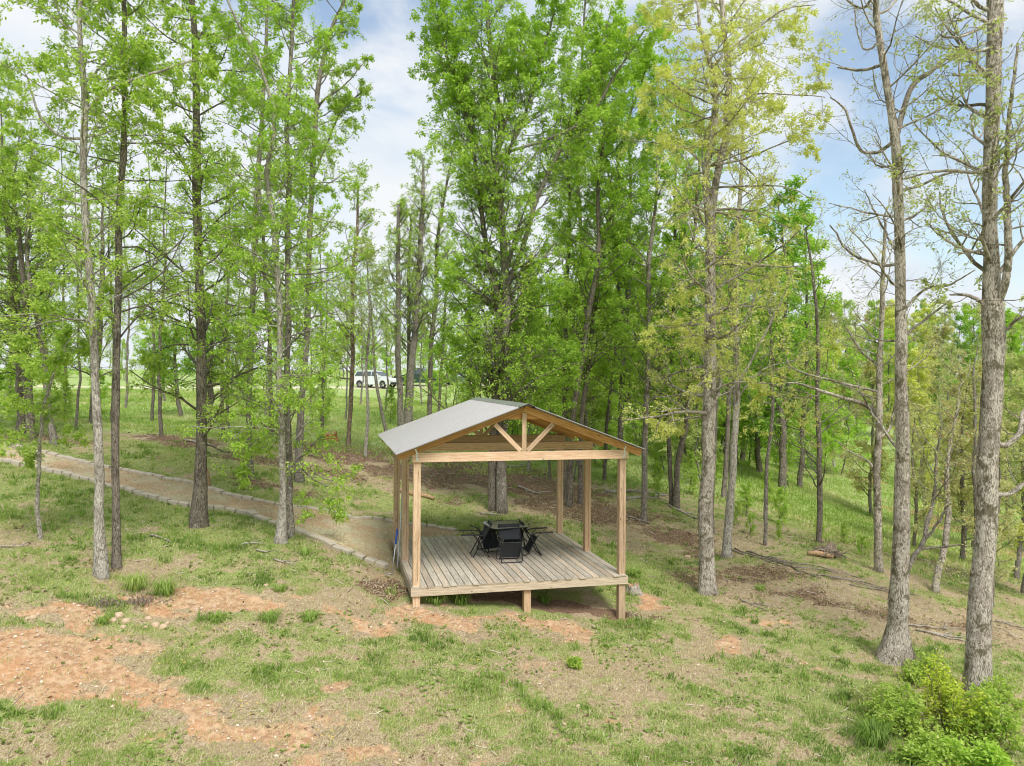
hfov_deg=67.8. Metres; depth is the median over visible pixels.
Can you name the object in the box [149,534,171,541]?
cut branch
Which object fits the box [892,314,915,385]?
woodland tree
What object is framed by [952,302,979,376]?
woodland tree
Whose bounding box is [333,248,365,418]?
woodland tree
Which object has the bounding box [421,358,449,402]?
bushy tree
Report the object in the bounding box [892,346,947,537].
woodland tree
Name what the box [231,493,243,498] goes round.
edging block
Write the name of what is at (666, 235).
leafy tree
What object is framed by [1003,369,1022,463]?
woodland tree
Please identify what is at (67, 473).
edging block
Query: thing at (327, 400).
bushy tree
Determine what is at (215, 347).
bushy tree
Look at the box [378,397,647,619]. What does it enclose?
picnic pavilion
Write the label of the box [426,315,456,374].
bushy tree
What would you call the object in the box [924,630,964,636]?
cut branch
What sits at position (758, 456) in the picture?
woodland tree
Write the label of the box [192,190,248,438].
woodland tree
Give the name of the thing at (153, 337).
woodland tree
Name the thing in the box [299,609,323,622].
grass clump
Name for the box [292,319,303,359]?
woodland tree
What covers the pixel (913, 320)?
woodland tree
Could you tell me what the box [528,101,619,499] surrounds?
leafy tree
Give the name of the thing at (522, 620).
leaf litter
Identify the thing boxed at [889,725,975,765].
bush
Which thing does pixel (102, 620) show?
grass clump
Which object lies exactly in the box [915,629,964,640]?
cut branch
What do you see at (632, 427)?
bushy tree
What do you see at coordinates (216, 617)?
grass clump
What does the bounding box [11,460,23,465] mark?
edging block
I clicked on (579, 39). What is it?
leafy tree
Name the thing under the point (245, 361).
bushy tree
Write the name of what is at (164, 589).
grass clump
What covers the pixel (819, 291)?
woodland tree
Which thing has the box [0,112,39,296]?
woodland tree
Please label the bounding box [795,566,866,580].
cut branch
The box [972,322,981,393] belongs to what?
woodland tree
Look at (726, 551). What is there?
tall tree
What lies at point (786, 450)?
bushy tree
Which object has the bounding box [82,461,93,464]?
edging block
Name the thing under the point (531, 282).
woodland tree
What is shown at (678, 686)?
weeds
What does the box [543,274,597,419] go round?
woodland tree
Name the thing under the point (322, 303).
woodland tree
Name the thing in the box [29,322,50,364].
bushy tree
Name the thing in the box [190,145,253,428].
woodland tree
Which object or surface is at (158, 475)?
edging block
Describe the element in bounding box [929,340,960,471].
woodland tree
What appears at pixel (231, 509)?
edging block
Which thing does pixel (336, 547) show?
edging block
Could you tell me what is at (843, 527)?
bushy tree
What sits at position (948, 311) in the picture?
woodland tree
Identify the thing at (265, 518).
edging block
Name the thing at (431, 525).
edging block
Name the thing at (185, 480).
edging block
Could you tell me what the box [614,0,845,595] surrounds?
tall tree
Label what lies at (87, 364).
bushy tree
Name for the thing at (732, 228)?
leafy tree
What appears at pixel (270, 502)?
edging block
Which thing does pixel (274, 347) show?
bushy tree
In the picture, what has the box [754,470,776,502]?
bushy tree
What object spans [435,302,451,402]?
woodland tree
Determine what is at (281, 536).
slender tree
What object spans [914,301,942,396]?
woodland tree
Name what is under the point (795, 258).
woodland tree
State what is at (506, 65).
leafy tree
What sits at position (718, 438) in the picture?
bushy tree
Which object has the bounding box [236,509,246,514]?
edging block
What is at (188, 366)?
tree
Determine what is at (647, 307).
leafy tree
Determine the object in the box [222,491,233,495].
edging block
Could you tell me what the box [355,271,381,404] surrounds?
woodland tree
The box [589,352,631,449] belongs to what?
sapling
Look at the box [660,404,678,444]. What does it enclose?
bushy tree
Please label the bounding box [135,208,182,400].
woodland tree
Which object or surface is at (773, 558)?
cut branch
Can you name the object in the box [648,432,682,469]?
bushy tree
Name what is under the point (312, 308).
woodland tree
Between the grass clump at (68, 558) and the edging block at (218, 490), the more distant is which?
the edging block at (218, 490)
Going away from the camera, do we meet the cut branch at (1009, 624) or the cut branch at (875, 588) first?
the cut branch at (1009, 624)
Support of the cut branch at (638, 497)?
on the ground at (588, 602)
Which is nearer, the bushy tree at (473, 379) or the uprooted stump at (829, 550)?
the uprooted stump at (829, 550)
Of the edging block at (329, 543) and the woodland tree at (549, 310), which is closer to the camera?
the edging block at (329, 543)
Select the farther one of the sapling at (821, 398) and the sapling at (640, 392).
the sapling at (821, 398)
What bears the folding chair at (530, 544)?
on the picnic pavilion
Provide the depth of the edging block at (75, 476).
20.33 m
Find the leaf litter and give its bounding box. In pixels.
[0,414,1023,765]
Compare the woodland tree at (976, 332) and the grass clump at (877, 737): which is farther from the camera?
the woodland tree at (976, 332)
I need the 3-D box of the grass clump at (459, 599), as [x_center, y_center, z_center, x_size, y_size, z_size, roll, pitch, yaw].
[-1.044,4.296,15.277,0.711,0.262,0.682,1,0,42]
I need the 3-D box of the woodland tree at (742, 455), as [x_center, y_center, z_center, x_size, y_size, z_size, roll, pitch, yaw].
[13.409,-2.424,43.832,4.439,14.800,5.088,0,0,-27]
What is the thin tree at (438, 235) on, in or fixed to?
on the ground at (588, 602)
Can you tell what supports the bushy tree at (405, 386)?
on the ground at (588, 602)
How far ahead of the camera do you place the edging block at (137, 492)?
19.72 m
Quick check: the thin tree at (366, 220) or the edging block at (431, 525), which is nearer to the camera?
the edging block at (431, 525)
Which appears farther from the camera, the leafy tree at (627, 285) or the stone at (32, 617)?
the leafy tree at (627, 285)
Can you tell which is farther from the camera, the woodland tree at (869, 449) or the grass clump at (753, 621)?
the woodland tree at (869, 449)
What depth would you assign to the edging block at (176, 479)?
21.12 m
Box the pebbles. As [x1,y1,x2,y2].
[0,446,1007,765]
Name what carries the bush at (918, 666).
on the ground at (588, 602)
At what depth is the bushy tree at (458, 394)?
55.74 m
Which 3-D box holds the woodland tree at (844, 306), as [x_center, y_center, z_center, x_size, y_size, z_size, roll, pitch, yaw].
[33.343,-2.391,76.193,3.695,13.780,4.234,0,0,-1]
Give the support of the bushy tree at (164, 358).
on the ground at (588, 602)
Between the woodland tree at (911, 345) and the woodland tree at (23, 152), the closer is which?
the woodland tree at (23, 152)
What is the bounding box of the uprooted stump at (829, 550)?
[807,542,850,558]
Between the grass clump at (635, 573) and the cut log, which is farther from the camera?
the cut log
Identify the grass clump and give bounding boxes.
[63,554,79,560]
[91,613,113,625]
[117,569,160,592]
[141,576,183,597]
[197,609,231,624]
[255,608,284,625]
[271,582,289,592]
[296,546,313,556]
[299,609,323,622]
[424,595,447,606]
[448,593,472,605]
[625,565,647,579]
[749,618,761,623]
[752,583,769,591]
[831,687,855,700]
[837,713,905,753]
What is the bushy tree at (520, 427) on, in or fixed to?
on the ground at (588, 602)
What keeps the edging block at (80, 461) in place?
on the ground at (588, 602)
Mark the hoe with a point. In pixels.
(396, 535)
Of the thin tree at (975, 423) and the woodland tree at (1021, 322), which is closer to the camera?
the thin tree at (975, 423)
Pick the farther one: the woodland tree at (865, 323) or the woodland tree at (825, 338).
the woodland tree at (865, 323)
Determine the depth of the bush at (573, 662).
12.96 m
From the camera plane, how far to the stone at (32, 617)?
12.19 m
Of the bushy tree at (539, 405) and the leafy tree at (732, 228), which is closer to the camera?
the leafy tree at (732, 228)
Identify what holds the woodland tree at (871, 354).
on the ground at (588, 602)
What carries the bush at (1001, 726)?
on the ground at (588, 602)
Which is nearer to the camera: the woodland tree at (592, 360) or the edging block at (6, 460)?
the edging block at (6, 460)
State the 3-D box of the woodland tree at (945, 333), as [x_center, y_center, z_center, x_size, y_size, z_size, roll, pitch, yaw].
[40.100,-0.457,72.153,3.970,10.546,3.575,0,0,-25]
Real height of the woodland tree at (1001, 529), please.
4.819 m
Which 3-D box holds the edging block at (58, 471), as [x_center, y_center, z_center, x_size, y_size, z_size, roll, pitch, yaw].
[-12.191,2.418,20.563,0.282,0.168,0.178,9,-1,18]
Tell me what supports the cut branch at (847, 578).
on the ground at (588, 602)
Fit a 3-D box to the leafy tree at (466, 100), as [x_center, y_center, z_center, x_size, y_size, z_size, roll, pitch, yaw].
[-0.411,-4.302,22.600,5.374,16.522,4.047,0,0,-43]
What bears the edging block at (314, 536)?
on the ground at (588, 602)
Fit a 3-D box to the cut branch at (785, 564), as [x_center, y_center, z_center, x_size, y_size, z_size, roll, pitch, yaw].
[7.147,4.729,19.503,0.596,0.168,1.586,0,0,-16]
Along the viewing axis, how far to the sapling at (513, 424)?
33.07 m
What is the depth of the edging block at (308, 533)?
17.85 m
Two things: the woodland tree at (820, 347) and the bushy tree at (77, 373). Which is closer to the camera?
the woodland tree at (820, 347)
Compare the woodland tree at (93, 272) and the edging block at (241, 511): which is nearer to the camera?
the edging block at (241, 511)
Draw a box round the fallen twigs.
[0,420,1023,765]
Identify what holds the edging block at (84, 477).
on the ground at (588, 602)
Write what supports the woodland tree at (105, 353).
on the ground at (588, 602)
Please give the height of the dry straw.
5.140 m
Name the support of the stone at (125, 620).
on the ground at (588, 602)
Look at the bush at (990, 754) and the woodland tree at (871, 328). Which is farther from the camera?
the woodland tree at (871, 328)
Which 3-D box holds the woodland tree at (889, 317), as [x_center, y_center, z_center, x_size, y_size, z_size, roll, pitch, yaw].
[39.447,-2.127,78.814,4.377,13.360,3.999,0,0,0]
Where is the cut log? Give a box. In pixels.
[400,487,434,499]
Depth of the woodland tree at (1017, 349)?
70.47 m
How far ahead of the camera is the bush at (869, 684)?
12.59 m
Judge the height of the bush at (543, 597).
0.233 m
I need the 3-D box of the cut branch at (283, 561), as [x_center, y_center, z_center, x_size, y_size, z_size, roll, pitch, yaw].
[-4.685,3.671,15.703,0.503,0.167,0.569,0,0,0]
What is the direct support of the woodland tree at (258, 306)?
on the ground at (588, 602)
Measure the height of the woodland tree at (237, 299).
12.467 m
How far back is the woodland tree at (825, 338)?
67.84 m
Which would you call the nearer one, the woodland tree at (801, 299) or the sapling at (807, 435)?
the sapling at (807, 435)
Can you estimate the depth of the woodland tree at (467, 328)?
51.85 m
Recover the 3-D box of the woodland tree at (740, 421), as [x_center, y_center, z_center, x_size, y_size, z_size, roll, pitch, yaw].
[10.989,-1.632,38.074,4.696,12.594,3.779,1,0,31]
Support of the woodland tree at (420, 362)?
on the ground at (588, 602)
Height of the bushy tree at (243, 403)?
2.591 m
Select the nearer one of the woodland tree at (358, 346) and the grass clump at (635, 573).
the grass clump at (635, 573)
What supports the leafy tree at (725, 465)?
on the ground at (588, 602)
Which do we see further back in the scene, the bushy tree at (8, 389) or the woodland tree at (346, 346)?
the woodland tree at (346, 346)
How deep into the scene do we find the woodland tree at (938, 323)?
87.80 m
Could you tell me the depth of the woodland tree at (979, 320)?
82.49 m
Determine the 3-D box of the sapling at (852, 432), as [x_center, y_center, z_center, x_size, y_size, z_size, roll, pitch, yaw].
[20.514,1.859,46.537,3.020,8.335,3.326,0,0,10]
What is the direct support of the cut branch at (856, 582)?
on the ground at (588, 602)
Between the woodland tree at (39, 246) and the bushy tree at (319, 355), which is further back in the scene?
the bushy tree at (319, 355)
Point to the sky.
(390, 127)
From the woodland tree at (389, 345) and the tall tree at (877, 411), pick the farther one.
the woodland tree at (389, 345)
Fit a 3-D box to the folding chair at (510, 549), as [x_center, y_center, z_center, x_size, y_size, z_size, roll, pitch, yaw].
[-0.008,3.546,16.748,0.546,0.784,0.720,0,0,-12]
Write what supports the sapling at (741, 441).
on the ground at (588, 602)
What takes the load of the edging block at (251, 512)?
on the ground at (588, 602)
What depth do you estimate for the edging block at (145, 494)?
19.58 m
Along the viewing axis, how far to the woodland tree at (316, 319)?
30.05 m
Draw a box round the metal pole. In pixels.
[397,491,401,569]
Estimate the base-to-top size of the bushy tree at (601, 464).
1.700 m
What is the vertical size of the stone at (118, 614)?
0.101 m
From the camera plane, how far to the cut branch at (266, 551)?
16.13 m
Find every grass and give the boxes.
[0,387,1023,578]
[0,417,1023,765]
[0,417,1023,765]
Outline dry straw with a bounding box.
[0,425,1023,765]
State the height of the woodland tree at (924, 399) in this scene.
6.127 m
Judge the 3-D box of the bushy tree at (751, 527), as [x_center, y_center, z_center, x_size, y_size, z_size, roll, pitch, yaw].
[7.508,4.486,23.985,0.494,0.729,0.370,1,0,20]
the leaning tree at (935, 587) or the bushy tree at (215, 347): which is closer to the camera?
the leaning tree at (935, 587)
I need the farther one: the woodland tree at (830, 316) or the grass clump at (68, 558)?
the woodland tree at (830, 316)
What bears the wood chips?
on the ground at (588, 602)
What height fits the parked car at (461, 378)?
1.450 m
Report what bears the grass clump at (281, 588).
on the ground at (588, 602)
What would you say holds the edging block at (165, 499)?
on the ground at (588, 602)
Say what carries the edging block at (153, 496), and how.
on the ground at (588, 602)
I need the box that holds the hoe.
[385,529,397,574]
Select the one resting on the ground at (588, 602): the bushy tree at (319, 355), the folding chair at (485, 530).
the bushy tree at (319, 355)
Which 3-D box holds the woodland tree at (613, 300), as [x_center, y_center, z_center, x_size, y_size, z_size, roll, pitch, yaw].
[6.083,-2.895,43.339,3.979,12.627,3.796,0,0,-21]
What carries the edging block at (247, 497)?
on the ground at (588, 602)
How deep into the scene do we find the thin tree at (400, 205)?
35.36 m
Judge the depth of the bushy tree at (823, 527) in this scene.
24.51 m
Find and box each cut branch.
[0,540,34,546]
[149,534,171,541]
[239,539,263,545]
[256,549,279,551]
[273,558,298,564]
[480,511,499,514]
[517,485,552,493]
[604,489,663,493]
[627,493,668,499]
[627,516,650,523]
[668,504,697,518]
[732,549,779,565]
[734,547,800,572]
[740,598,778,608]
[746,550,805,569]
[770,560,821,577]
[780,561,849,574]
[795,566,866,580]
[810,573,886,588]
[829,577,888,589]
[849,583,920,596]
[908,620,965,628]
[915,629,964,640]
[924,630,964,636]
[995,619,1023,629]
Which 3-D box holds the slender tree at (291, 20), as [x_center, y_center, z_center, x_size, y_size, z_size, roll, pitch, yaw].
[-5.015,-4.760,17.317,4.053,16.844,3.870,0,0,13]
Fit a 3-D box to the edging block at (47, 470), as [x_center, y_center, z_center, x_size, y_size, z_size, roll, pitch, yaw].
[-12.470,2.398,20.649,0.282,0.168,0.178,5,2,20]
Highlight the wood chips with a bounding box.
[0,445,460,568]
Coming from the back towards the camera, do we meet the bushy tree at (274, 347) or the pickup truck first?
the bushy tree at (274, 347)
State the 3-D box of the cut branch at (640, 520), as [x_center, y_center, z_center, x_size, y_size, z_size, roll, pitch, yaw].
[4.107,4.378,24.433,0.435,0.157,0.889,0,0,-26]
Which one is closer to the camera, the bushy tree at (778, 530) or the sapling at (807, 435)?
the bushy tree at (778, 530)
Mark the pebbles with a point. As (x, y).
(238, 708)
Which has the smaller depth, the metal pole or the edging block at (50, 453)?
the metal pole
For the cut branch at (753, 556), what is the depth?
20.95 m
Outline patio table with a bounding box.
[482,520,528,558]
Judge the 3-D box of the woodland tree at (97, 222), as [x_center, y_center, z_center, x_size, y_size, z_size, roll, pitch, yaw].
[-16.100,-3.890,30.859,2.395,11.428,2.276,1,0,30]
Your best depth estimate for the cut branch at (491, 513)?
22.49 m
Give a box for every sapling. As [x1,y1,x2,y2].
[0,320,102,539]
[489,310,535,450]
[543,308,603,481]
[544,308,576,408]
[567,309,612,462]
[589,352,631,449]
[600,337,642,419]
[624,335,652,434]
[638,333,680,459]
[654,306,726,482]
[719,370,750,463]
[762,372,805,485]
[787,382,816,467]
[798,362,841,461]
[811,381,842,480]
[823,347,870,475]
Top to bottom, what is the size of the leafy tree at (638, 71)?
16.175 m
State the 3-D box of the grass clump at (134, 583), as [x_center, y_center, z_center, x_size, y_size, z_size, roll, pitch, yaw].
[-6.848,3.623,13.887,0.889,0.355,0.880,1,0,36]
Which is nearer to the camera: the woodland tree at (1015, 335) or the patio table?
the patio table
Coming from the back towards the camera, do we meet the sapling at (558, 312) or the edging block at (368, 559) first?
the sapling at (558, 312)
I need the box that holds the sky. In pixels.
[0,0,1023,374]
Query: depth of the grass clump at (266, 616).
13.37 m
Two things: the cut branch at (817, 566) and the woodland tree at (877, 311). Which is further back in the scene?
the woodland tree at (877, 311)
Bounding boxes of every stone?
[29,615,36,619]
[115,612,123,618]
[121,618,129,623]
[151,622,159,627]
[159,624,167,629]
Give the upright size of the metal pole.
1.878 m
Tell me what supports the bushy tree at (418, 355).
on the ground at (588, 602)
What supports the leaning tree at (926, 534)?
on the ground at (588, 602)
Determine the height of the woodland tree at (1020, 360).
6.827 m
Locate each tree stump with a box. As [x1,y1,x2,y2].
[207,467,210,485]
[324,431,339,440]
[625,582,642,595]
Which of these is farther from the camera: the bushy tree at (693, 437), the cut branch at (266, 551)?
the bushy tree at (693, 437)
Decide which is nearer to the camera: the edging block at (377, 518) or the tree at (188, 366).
the edging block at (377, 518)
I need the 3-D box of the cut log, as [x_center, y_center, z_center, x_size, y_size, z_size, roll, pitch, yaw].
[-2.962,3.439,23.702,1.173,0.345,0.219,0,0,16]
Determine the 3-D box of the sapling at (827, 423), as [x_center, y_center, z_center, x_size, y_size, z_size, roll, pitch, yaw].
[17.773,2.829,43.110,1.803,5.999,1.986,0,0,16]
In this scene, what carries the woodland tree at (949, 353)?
on the ground at (588, 602)
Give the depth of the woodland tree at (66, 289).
32.79 m
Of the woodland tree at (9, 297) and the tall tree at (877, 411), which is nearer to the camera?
the tall tree at (877, 411)
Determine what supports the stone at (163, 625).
on the ground at (588, 602)
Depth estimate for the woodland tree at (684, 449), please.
39.75 m
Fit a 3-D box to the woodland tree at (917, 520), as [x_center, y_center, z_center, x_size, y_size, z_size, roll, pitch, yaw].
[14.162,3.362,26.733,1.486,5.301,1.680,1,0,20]
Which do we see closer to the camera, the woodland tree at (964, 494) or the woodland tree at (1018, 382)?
the woodland tree at (964, 494)
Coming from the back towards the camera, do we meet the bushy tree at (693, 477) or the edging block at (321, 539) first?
the bushy tree at (693, 477)
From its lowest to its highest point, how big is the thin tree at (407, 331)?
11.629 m
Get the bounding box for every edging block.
[2,458,14,463]
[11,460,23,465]
[41,465,50,471]
[45,468,55,472]
[47,451,58,456]
[53,469,65,474]
[62,471,73,476]
[71,473,83,479]
[76,459,87,463]
[79,476,92,480]
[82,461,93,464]
[124,486,136,492]
[128,469,138,473]
[133,490,145,494]
[140,492,152,497]
[144,472,155,475]
[148,494,160,499]
[153,474,164,477]
[158,496,171,502]
[168,500,179,504]
[171,477,181,481]
[178,501,190,506]
[181,479,192,482]
[208,504,213,509]
[213,488,224,493]
[214,505,225,510]
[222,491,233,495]
[224,507,236,512]
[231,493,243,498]
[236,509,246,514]
[242,495,253,500]
[246,509,257,516]
[253,498,263,501]
[253,514,264,519]
[260,516,270,521]
[264,500,274,504]
[296,528,306,534]
[303,531,314,537]
[309,506,318,510]
[310,534,321,539]
[316,536,327,542]
[323,539,336,548]
[332,544,345,551]
[341,547,353,554]
[352,552,366,559]
[362,516,371,519]
[364,556,377,564]
[373,516,382,519]
[375,560,389,568]
[384,518,392,522]
[427,524,436,527]
[436,526,446,530]
[445,527,456,530]
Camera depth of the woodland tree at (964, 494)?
25.96 m
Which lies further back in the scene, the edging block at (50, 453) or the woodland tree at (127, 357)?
the woodland tree at (127, 357)
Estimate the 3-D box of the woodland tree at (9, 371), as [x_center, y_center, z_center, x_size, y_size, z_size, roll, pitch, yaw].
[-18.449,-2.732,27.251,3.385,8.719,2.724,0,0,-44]
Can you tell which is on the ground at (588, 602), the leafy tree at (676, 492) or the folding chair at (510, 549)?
the leafy tree at (676, 492)
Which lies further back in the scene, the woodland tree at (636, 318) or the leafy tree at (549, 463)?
the woodland tree at (636, 318)
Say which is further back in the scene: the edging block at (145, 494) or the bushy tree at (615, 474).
the bushy tree at (615, 474)
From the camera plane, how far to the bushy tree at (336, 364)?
106.07 m
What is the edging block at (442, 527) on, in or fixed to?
on the ground at (588, 602)
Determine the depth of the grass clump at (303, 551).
16.38 m
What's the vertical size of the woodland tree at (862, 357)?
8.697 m
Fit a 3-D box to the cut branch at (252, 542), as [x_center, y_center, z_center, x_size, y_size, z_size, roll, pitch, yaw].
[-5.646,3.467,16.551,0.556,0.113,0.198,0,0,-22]
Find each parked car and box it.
[354,370,396,387]
[447,371,484,384]
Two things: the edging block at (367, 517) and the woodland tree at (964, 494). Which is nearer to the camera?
the edging block at (367, 517)
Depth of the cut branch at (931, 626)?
16.92 m
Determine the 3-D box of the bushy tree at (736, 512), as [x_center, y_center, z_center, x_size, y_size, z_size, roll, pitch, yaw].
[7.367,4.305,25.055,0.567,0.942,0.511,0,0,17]
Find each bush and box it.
[534,590,557,604]
[565,656,583,669]
[846,673,910,714]
[859,673,945,739]
[888,648,961,688]
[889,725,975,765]
[898,646,998,738]
[937,734,1016,765]
[944,684,1023,753]
[968,670,1023,715]
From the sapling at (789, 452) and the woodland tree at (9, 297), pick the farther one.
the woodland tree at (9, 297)
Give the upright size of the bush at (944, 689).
1.454 m
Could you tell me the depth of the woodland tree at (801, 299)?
55.40 m
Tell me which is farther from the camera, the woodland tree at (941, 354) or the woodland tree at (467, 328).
the woodland tree at (941, 354)
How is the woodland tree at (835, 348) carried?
on the ground at (588, 602)
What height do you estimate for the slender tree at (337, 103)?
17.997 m
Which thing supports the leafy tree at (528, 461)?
on the ground at (588, 602)
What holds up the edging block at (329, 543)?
on the ground at (588, 602)
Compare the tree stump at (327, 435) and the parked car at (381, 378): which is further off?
the parked car at (381, 378)
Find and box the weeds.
[0,414,1023,765]
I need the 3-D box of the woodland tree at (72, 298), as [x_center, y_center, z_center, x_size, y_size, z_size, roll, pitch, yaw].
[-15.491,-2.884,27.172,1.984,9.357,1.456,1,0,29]
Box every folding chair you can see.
[459,519,492,557]
[469,520,501,552]
[498,523,526,563]
[502,520,529,547]
[518,518,552,555]
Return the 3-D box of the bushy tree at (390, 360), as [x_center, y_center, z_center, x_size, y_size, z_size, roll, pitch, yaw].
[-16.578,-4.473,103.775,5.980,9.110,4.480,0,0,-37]
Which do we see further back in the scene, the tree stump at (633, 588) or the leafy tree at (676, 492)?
the leafy tree at (676, 492)
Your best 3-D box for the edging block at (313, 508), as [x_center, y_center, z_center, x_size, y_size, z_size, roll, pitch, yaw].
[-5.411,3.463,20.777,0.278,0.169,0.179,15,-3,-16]
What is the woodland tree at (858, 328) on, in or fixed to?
on the ground at (588, 602)
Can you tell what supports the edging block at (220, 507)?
on the ground at (588, 602)
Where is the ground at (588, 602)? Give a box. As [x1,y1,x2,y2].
[0,368,1023,765]
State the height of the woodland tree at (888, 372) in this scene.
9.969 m
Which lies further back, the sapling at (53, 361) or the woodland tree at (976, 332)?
the woodland tree at (976, 332)
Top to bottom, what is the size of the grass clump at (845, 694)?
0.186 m
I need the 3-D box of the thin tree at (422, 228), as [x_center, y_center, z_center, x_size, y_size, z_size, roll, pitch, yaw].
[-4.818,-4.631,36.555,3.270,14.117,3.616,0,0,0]
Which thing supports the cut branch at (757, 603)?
on the ground at (588, 602)
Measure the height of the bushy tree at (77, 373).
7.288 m
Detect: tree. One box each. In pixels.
[0,0,222,579]
[0,69,114,435]
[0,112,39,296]
[0,115,103,440]
[0,116,65,436]
[0,132,125,444]
[0,139,48,407]
[0,174,50,397]
[0,189,41,391]
[0,359,15,409]
[6,0,218,570]
[24,243,75,377]
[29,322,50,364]
[36,132,92,413]
[48,132,147,423]
[51,331,87,375]
[51,380,82,419]
[56,169,111,426]
[67,202,123,394]
[76,354,102,377]
[79,370,110,412]
[80,156,138,421]
[103,0,298,528]
[104,323,112,368]
[105,188,150,407]
[105,338,135,379]
[125,148,192,436]
[127,148,178,421]
[130,322,172,375]
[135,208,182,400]
[140,322,216,416]
[141,330,172,375]
[166,287,244,425]
[171,0,363,544]
[184,0,386,538]
[185,0,340,478]
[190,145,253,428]
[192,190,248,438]
[207,326,225,373]
[220,129,302,435]
[222,220,252,400]
[231,376,255,416]
[233,336,264,372]
[239,192,301,416]
[260,333,284,376]
[261,0,381,482]
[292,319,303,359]
[293,250,320,402]
[300,162,394,445]
[303,237,345,426]
[305,372,337,422]
[309,249,343,441]
[312,324,337,375]
[328,322,360,379]
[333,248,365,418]
[334,234,396,456]
[346,275,410,431]
[354,328,380,372]
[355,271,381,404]
[355,323,363,367]
[365,196,421,425]
[367,320,406,377]
[370,266,406,410]
[376,194,433,413]
[379,144,445,423]
[382,386,396,421]
[399,0,557,510]
[402,326,435,372]
[402,375,418,396]
[407,0,675,513]
[411,127,471,415]
[415,296,428,404]
[418,234,464,411]
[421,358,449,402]
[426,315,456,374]
[434,356,466,405]
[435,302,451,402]
[457,279,481,398]
[458,356,488,399]
[460,315,485,361]
[499,292,544,406]
[508,393,534,434]
[509,299,558,471]
[517,255,548,352]
[525,315,563,478]
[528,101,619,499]
[528,376,544,433]
[531,407,575,460]
[536,291,561,409]
[538,0,613,483]
[541,0,659,507]
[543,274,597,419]
[546,263,639,446]
[549,27,673,504]
[570,58,680,500]
[587,232,645,480]
[588,299,641,459]
[591,44,704,522]
[591,434,609,465]
[597,228,655,436]
[609,449,635,475]
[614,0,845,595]
[618,104,746,508]
[623,75,744,505]
[623,398,655,457]
[625,223,679,449]
[630,262,646,432]
[633,277,688,457]
[647,464,667,498]
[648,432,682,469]
[653,223,701,453]
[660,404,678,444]
[666,207,780,534]
[675,244,732,452]
[675,397,717,451]
[679,61,829,558]
[680,450,700,492]
[682,229,774,471]
[693,441,723,481]
[697,208,770,498]
[699,406,756,462]
[717,218,797,462]
[722,243,795,471]
[732,175,844,490]
[733,500,744,525]
[736,481,761,515]
[738,402,778,466]
[741,246,814,545]
[743,514,758,535]
[750,194,873,543]
[753,0,1011,667]
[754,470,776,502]
[757,174,956,572]
[767,419,798,467]
[770,485,796,523]
[771,210,842,487]
[775,519,783,539]
[776,286,815,445]
[808,312,826,417]
[810,295,851,424]
[814,516,830,537]
[819,325,848,467]
[821,307,850,380]
[825,290,859,424]
[835,521,852,543]
[837,311,868,425]
[839,359,895,514]
[842,341,870,435]
[850,310,884,384]
[852,534,869,554]
[858,299,885,405]
[858,322,875,399]
[861,348,887,434]
[873,299,890,402]
[875,328,894,435]
[876,298,894,397]
[882,324,980,592]
[883,302,906,410]
[883,345,910,439]
[884,0,1023,696]
[885,380,996,583]
[890,321,918,402]
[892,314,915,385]
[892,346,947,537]
[893,403,940,546]
[907,336,917,427]
[908,303,1023,544]
[908,311,925,384]
[911,299,929,390]
[912,378,932,432]
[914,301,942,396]
[922,322,954,430]
[923,294,962,429]
[924,362,1008,559]
[926,311,942,382]
[927,351,958,449]
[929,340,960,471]
[935,322,958,410]
[939,358,1012,548]
[948,309,975,400]
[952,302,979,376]
[958,303,980,395]
[961,419,1020,606]
[964,304,981,369]
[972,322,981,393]
[975,351,1023,537]
[998,353,1023,592]
[1001,366,1023,578]
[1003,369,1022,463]
[1003,410,1023,553]
[1004,306,1023,404]
[1004,312,1023,402]
[1004,313,1023,415]
[1005,312,1023,404]
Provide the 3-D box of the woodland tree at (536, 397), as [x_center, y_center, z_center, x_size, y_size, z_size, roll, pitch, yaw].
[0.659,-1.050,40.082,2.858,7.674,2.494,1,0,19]
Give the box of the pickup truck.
[393,368,448,385]
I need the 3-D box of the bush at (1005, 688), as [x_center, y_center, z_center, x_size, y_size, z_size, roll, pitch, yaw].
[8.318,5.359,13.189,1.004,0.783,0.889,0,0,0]
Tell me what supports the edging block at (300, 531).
on the ground at (588, 602)
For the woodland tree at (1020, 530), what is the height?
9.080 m
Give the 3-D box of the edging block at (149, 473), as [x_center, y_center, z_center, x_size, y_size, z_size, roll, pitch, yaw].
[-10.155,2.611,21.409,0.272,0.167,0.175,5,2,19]
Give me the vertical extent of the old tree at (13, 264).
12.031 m
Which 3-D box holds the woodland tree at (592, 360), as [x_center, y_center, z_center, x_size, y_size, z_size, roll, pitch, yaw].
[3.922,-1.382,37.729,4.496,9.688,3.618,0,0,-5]
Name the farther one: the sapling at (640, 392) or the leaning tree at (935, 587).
the sapling at (640, 392)
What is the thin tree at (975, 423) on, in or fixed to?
on the ground at (588, 602)
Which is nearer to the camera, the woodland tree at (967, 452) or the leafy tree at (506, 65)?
the leafy tree at (506, 65)
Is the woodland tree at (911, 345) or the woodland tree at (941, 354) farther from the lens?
the woodland tree at (911, 345)

